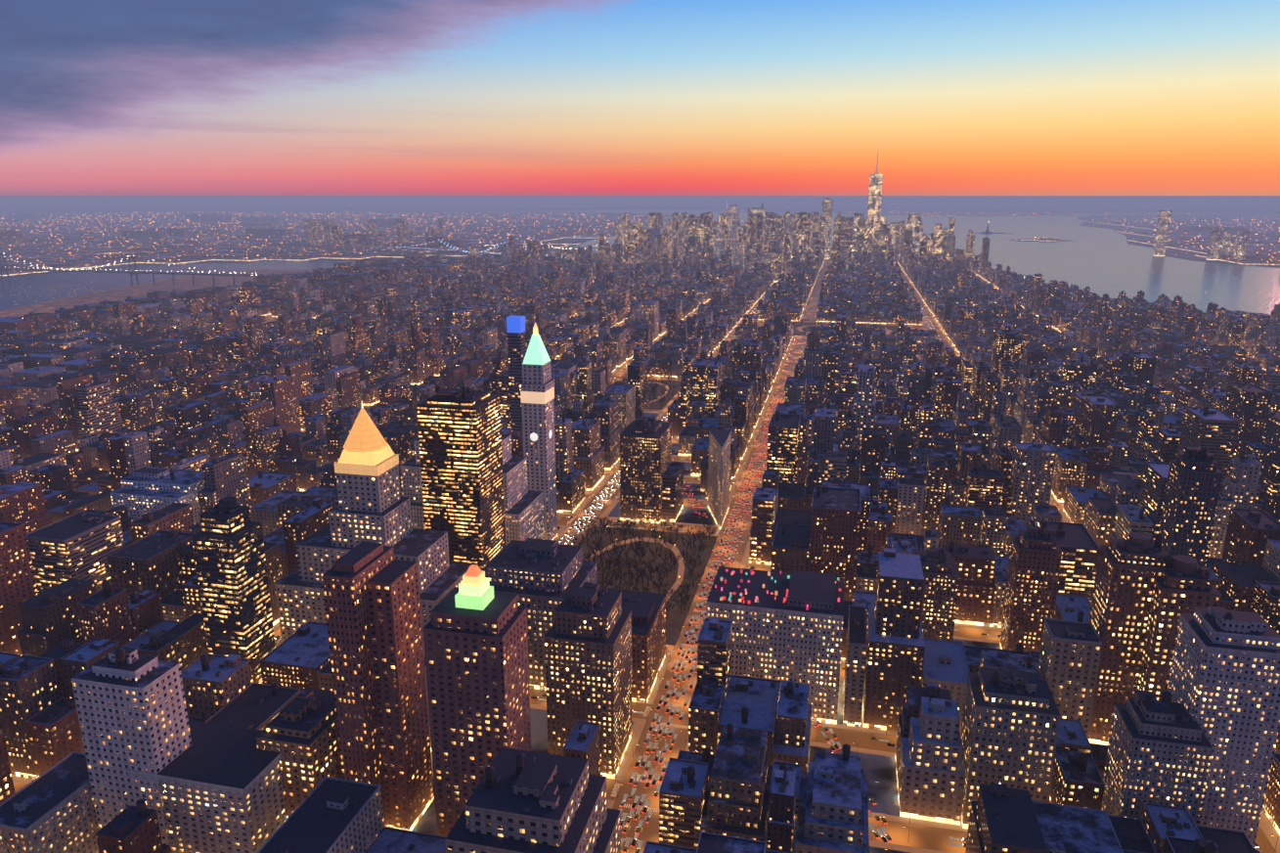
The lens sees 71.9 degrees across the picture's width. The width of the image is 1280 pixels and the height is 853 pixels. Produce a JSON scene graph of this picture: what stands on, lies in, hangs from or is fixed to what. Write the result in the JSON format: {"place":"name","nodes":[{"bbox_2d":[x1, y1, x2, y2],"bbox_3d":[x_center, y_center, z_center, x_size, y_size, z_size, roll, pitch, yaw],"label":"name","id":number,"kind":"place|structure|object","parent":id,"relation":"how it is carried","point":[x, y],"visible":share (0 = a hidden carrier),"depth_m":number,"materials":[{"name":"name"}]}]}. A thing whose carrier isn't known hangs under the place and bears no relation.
{"place":"outdoors","nodes":[
{"label":"outdoors","id":0,"kind":"place"},
{"bbox_2d":[0,210,689,279],"bbox_3d":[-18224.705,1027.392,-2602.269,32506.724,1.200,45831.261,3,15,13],"label":"long island ground","id":1,"kind":"structure","parent":0,"point":[575,240],"depth_m":14600.33,"materials":[{"name":"grey"}]},
{"bbox_2d":[0,253,256,285],"bbox_3d":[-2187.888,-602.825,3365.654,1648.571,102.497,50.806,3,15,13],"label":"bridge","id":2,"kind":"structure","parent":1,"relation":"on","point":[130,272],"depth_m":3292.65,"materials":[{"name":"grey metal"}]},
{"bbox_2d":[389,239,568,259],"bbox_3d":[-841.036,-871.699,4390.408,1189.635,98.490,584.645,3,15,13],"label":"bridge","id":3,"kind":"structure","parent":1,"relation":"on","point":[442,250],"depth_m":4525.07,"materials":[{"name":"grey metal"}]},
{"bbox_2d":[476,239,625,253],"bbox_3d":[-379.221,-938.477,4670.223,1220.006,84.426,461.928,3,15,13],"label":"bridge","id":4,"kind":"structure","parent":1,"relation":"on","point":[540,247],"depth_m":4784.54,"materials":[{"name":"grey metal"}]},
{"bbox_2d":[0,153,1279,852],"bbox_3d":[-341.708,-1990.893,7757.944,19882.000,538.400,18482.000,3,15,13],"label":"city buildings","id":5,"kind":"structure","parent":1,"relation":"on","point":[188,525],"depth_m":672.67,"materials":[{"name":"grey concrete"}]},
{"bbox_2d":[0,247,1277,852],"bbox_3d":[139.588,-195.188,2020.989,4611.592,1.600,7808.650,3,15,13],"label":"street","id":6,"kind":"structure","parent":0,"point":[919,836],"depth_m":762.88,"materials":[{"name":"grey asphalt"}]},
{"bbox_2d":[75,312,1104,852],"bbox_3d":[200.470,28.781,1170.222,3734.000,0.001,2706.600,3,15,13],"label":"block yards","id":7,"kind":"structure","parent":6,"relation":"on","point":[877,769],"depth_m":531.36,"materials":[{"name":"grey concrete"}]},
{"bbox_2d":[11,310,1279,852],"bbox_3d":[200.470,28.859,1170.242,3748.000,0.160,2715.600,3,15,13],"label":"sidewalks","id":8,"kind":"structure","parent":6,"relation":"on","point":[1269,829],"depth_m":579.86,"materials":[{"name":"grey concrete"}]},
{"bbox_2d":[36,266,995,849],"bbox_3d":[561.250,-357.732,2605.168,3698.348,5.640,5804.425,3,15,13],"label":"street lights","id":9,"kind":"object","parent":8,"relation":"on","point":[777,382],"visible":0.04,"depth_m":1691.69},
{"bbox_2d":[36,372,1278,851],"bbox_3d":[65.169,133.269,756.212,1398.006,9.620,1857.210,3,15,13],"label":"street lamp posts","id":10,"kind":"object","parent":6,"relation":"on","point":[691,603],"visible":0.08,"depth_m":635.19,"materials":[{"name":"black metal"}]},
{"bbox_2d":[277,379,1055,852],"bbox_3d":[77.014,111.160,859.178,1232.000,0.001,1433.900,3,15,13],"label":"road markings","id":11,"kind":"object","parent":6,"relation":"on","point":[684,643],"visible":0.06,"depth_m":638.36,"materials":[{"name":"white paint"}]},
{"bbox_2d":[274,305,1261,852],"bbox_3d":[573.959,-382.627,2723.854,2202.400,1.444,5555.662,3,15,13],"label":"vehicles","id":12,"kind":"object","parent":6,"relation":"on","point":[640,821],"visible":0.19,"depth_m":599.43,"materials":[{"name":"paint"}]},
{"bbox_2d":[0,195,1279,314],"bbox_3d":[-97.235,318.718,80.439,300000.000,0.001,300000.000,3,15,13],"label":"water","id":13,"kind":"structure","parent":0,"point":[1112,263],"depth_m":6020.68,"materials":[{"name":"blue liquid"}]},
{"bbox_2d":[0,200,1279,213],"bbox_3d":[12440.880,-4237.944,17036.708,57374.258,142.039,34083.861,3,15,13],"label":"distant hills","id":14,"kind":"structure","parent":0,"point":[965,202],"depth_m":18410.82,"materials":[{"name":"grey"}]},
{"bbox_2d":[0,0,1279,195],"label":"sky","id":15,"kind":"structure","parent":0,"point":[98,97],"materials":[{"name":"orange"}]},
{"bbox_2d":[2,211,1279,264],"bbox_3d":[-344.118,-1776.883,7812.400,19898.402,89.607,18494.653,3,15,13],"label":"distant street lights","id":16,"kind":"object","parent":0,"point":[448,228],"visible":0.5,"depth_m":8568.15},
{"bbox_2d":[577,525,717,645],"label":"park","id":17,"kind":"structure","parent":0,"point":[675,620],"depth_m":800.56,"materials":[{"name":"green plant"}]},
{"bbox_2d":[565,317,908,621],"bbox_3d":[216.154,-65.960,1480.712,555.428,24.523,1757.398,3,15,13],"label":"park trees","id":18,"kind":"object","parent":17,"relation":"on","point":[640,548],"visible":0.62,"depth_m":806.63,"materials":[{"name":"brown plant"}]},
{"bbox_2d":[586,324,891,601],"bbox_3d":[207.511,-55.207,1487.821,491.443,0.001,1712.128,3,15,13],"label":"park paths","id":19,"kind":"structure","parent":17,"relation":"on","point":[681,570],"depth_m":842.58,"materials":[{"name":"beige concrete"}]},
{"bbox_2d":[617,378,680,409],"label":"park","id":20,"kind":"structure","parent":0,"point":[656,405],"depth_m":1488.14,"materials":[{"name":"green plant"}]},
{"bbox_2d":[791,321,907,336],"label":"park","id":21,"kind":"structure","parent":0,"point":[796,331],"depth_m":2227.20,"materials":[{"name":"green plant"}]},
{"bbox_2d":[973,232,1011,233],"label":"liberty island ground","id":22,"kind":"structure","parent":0,"point":[993,233],"depth_m":7464.60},
{"bbox_2d":[981,222,992,233],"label":"statue of liberty","id":23,"kind":"object","parent":22,"relation":"on","point":[988,231],"visible":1,"depth_m":7470.37,"materials":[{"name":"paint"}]},
{"bbox_2d":[709,203,1279,217],"bbox_3d":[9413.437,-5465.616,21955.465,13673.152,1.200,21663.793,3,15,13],"label":"distant land","id":24,"kind":"structure","parent":0,"point":[1004,207],"depth_m":19185.44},
{"bbox_2d":[1011,239,1072,241],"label":"island","id":25,"kind":"structure","parent":0,"point":[1043,241],"depth_m":6254.72,"materials":[{"name":"grey"}]},
{"bbox_2d":[1077,213,1279,267],"bbox_3d":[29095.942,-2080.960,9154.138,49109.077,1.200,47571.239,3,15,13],"label":"far shore land","id":26,"kind":"structure","parent":0,"point":[1180,253],"depth_m":9569.18,"materials":[{"name":"grey"}]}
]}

